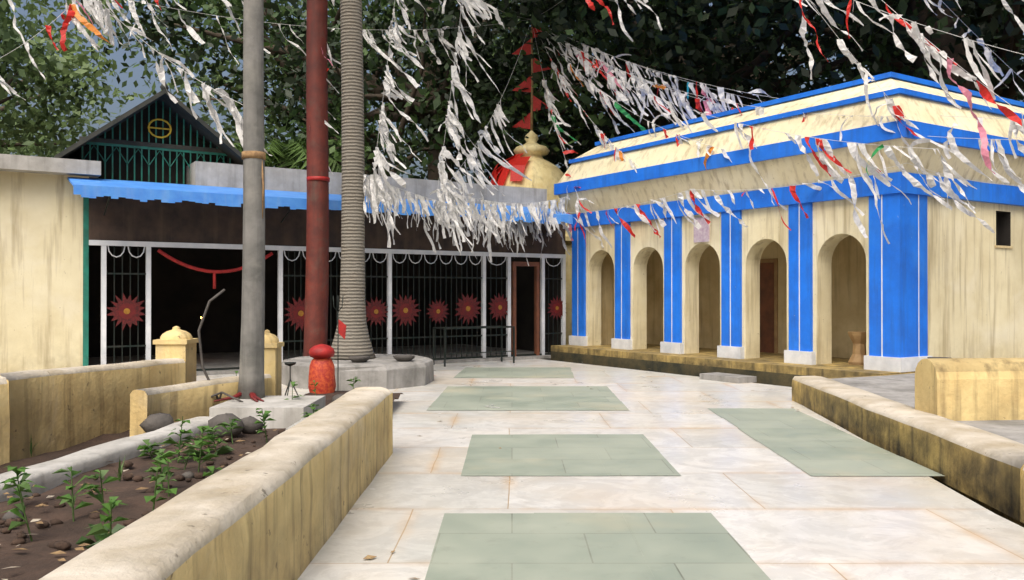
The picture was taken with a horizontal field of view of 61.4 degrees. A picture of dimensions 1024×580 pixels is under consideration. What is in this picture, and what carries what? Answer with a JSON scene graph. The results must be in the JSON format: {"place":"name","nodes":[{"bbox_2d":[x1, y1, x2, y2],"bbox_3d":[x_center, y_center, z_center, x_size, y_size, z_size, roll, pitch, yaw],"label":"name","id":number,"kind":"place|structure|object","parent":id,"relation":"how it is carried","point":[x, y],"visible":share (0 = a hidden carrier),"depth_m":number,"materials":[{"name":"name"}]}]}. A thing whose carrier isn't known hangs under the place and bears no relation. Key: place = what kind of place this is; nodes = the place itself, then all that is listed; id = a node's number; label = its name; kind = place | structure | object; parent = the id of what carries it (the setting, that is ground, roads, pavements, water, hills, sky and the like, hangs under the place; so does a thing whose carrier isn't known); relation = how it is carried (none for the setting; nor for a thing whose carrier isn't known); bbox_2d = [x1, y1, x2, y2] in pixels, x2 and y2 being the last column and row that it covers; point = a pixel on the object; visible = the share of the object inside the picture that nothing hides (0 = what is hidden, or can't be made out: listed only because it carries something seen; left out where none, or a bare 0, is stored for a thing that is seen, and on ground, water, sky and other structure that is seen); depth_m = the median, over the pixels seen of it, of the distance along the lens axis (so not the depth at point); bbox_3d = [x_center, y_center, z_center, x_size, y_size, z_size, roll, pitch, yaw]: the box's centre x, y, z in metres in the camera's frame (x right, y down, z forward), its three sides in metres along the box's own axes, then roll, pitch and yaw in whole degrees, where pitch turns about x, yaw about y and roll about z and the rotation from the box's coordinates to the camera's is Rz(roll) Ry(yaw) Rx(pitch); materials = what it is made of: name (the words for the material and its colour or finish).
{"place":"outdoors","nodes":[
{"label":"outdoors","id":0,"kind":"place"},
{"bbox_2d":[0,9,125,156],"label":"tree","id":1,"kind":"object","parent":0,"point":[56,62],"depth_m":25.12,"materials":[{"name":"green plant"}]},
{"bbox_2d":[0,0,131,156],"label":"tree","id":2,"kind":"object","parent":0,"point":[4,5],"depth_m":29.78,"materials":[{"name":"green plant"}]},
{"bbox_2d":[0,391,402,579],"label":"planter soil","id":3,"kind":"structure","parent":0,"point":[35,559],"depth_m":5.66,"materials":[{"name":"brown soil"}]},
{"bbox_2d":[2,394,343,579],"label":"rocks","id":4,"kind":"object","parent":3,"relation":"on","point":[152,422],"visible":0.45,"depth_m":8.24,"materials":[{"name":"grey stone"}]},
{"bbox_2d":[1,370,361,548],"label":"planter plants","id":5,"kind":"object","parent":3,"relation":"in","point":[99,532],"visible":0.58,"depth_m":5.46,"materials":[{"name":"green plant"}]},
{"bbox_2d":[284,295,345,395],"bbox_3d":[-2.523,0.818,11.937,1.257,1.484,0.616,0,0,-37],"label":"shrine idol","id":6,"kind":"object","parent":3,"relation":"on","point":[322,370],"visible":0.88,"depth_m":11.69,"materials":[{"name":"stone"}]},
{"bbox_2d":[0,0,1023,182],"label":"sky","id":7,"kind":"structure","parent":0,"point":[117,56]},
{"bbox_2d":[369,0,700,167],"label":"tree","id":8,"kind":"object","parent":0,"point":[413,75],"depth_m":53.42,"materials":[{"name":"green plant"}]},
{"bbox_2d":[828,373,1023,526],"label":"drainage gap","id":9,"kind":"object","parent":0,"point":[997,512],"depth_m":6.76,"materials":[{"name":"black"}]},
{"bbox_2d":[832,373,1023,443],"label":"platform slab","id":10,"kind":"structure","parent":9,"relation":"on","point":[899,388],"depth_m":10.55,"materials":[{"name":"stone"}]},
{"label":"dirt ground","id":11,"kind":"object","parent":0,"visible":0},
{"bbox_2d":[0,0,144,157],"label":"tree","id":12,"kind":"object","parent":11,"relation":"on","point":[52,9],"depth_m":45.21,"materials":[{"name":"green plant"}]},
{"bbox_2d":[0,326,392,579],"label":"planter walls","id":13,"kind":"structure","parent":11,"relation":"on","point":[279,506],"depth_m":6.06,"materials":[{"name":"beige concrete"}]},
{"bbox_2d":[197,0,265,401],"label":"grey trunk","id":14,"kind":"object","parent":13,"relation":"on","point":[251,383],"visible":0.97,"depth_m":9.64,"materials":[{"name":"plant"}]},
{"bbox_2d":[0,82,572,375],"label":"building","id":15,"kind":"structure","parent":11,"relation":"on","point":[121,238],"depth_m":17.15,"materials":[{"name":"white paint"}]},
{"bbox_2d":[233,123,367,172],"bbox_3d":[-6.768,-1.460,24.634,5.360,6.557,6.091,0,0,0],"label":"palm","id":16,"kind":"object","parent":11,"relation":"on","point":[282,158],"visible":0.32,"depth_m":23.69,"materials":[{"name":"green plant"}]},
{"bbox_2d":[120,0,547,172],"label":"tree","id":17,"kind":"object","parent":11,"relation":"on","point":[196,67],"depth_m":31.24,"materials":[{"name":"green plant"}]},
{"bbox_2d":[104,0,575,149],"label":"tree","id":18,"kind":"object","parent":11,"relation":"on","point":[205,117],"depth_m":36.72,"materials":[{"name":"green plant"}]},
{"bbox_2d":[189,0,557,184],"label":"tree","id":19,"kind":"object","parent":11,"relation":"on","point":[484,100],"depth_m":26.08,"materials":[{"name":"green plant"}]},
{"bbox_2d":[42,0,786,182],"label":"tree","id":20,"kind":"object","parent":11,"relation":"on","point":[189,55],"depth_m":26.71,"materials":[{"name":"green plant"}]},
{"bbox_2d":[489,24,571,344],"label":"shrine tower","id":21,"kind":"structure","parent":11,"relation":"on","point":[536,168],"depth_m":23.91,"materials":[{"name":"paint"}]},
{"bbox_2d":[196,359,1023,579],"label":"marble paving","id":22,"kind":"structure","parent":11,"relation":"on","point":[776,516],"depth_m":6.46,"materials":[{"name":"white stone"}]},
{"bbox_2d":[303,0,329,355],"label":"red pole","id":23,"kind":"object","parent":22,"relation":"on","point":[317,277],"visible":0.93,"depth_m":15.54,"materials":[{"name":"metal"}]},
{"bbox_2d":[282,354,433,390],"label":"round platform","id":24,"kind":"structure","parent":22,"relation":"on","point":[391,371],"depth_m":13.72,"materials":[{"name":"concrete"}]},
{"bbox_2d":[331,0,375,359],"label":"palm","id":25,"kind":"object","parent":24,"relation":"on","point":[356,341],"visible":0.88,"depth_m":14.63,"materials":[{"name":"grey plant"}]},
{"bbox_2d":[363,362,886,578],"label":"paving litter","id":26,"kind":"object","parent":22,"relation":"on","point":[369,557],"visible":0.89,"depth_m":4.99,"materials":[{"name":"brown plant"}]},
{"bbox_2d":[425,367,943,579],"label":"green paving slabs","id":27,"kind":"structure","parent":22,"relation":"on","point":[587,546],"depth_m":7.11,"materials":[{"name":"stone"}]},
{"bbox_2d":[700,357,1023,522],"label":"low wall","id":28,"kind":"structure","parent":22,"relation":"on","point":[928,431],"depth_m":8.29,"materials":[{"name":"concrete"}]},
{"bbox_2d":[415,0,809,183],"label":"tree","id":29,"kind":"object","parent":11,"relation":"on","point":[589,133],"depth_m":29.76,"materials":[{"name":"green plant"}]},
{"bbox_2d":[370,0,1023,174],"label":"tree","id":30,"kind":"object","parent":11,"relation":"on","point":[670,38],"depth_m":23.97,"materials":[{"name":"green plant"}]},
{"bbox_2d":[416,0,1023,114],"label":"tree","id":31,"kind":"object","parent":11,"relation":"on","point":[901,9],"depth_m":23.72,"materials":[{"name":"green plant"}]},
{"bbox_2d":[493,0,1000,113],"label":"tree","id":32,"kind":"object","parent":11,"relation":"on","point":[781,76],"depth_m":39.42,"materials":[{"name":"green plant"}]},
{"bbox_2d":[551,72,1023,386],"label":"temple building","id":33,"kind":"structure","parent":11,"relation":"on","point":[826,289],"depth_m":15.20,"materials":[{"name":"beige paint"}]},
{"bbox_2d":[0,0,1023,265],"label":"prayer flag streamers","id":34,"kind":"object","parent":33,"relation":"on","point":[376,190],"visible":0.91,"depth_m":15.81,"materials":[{"name":"white fabric"}]},
{"bbox_2d":[649,0,1023,119],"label":"tree","id":35,"kind":"object","parent":11,"relation":"on","point":[1012,62],"depth_m":23.01,"materials":[{"name":"green plant"}]},
{"bbox_2d":[771,17,1023,100],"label":"tree","id":36,"kind":"object","parent":11,"relation":"on","point":[864,65],"depth_m":53.96,"materials":[{"name":"green plant"}]},
{"bbox_2d":[974,3,1023,100],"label":"tree","id":37,"kind":"object","parent":11,"relation":"on","point":[984,64],"visible":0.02,"depth_m":33.00,"materials":[{"name":"green plant"}]},
{"bbox_2d":[996,3,1008,39],"bbox_3d":[20.165,-6.395,16.257,17.929,16.363,19.400,0,0,0],"label":"tree","id":38,"kind":"object","parent":11,"relation":"on","point":[1005,36],"visible":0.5,"depth_m":21.13,"materials":[{"name":"green plant"}]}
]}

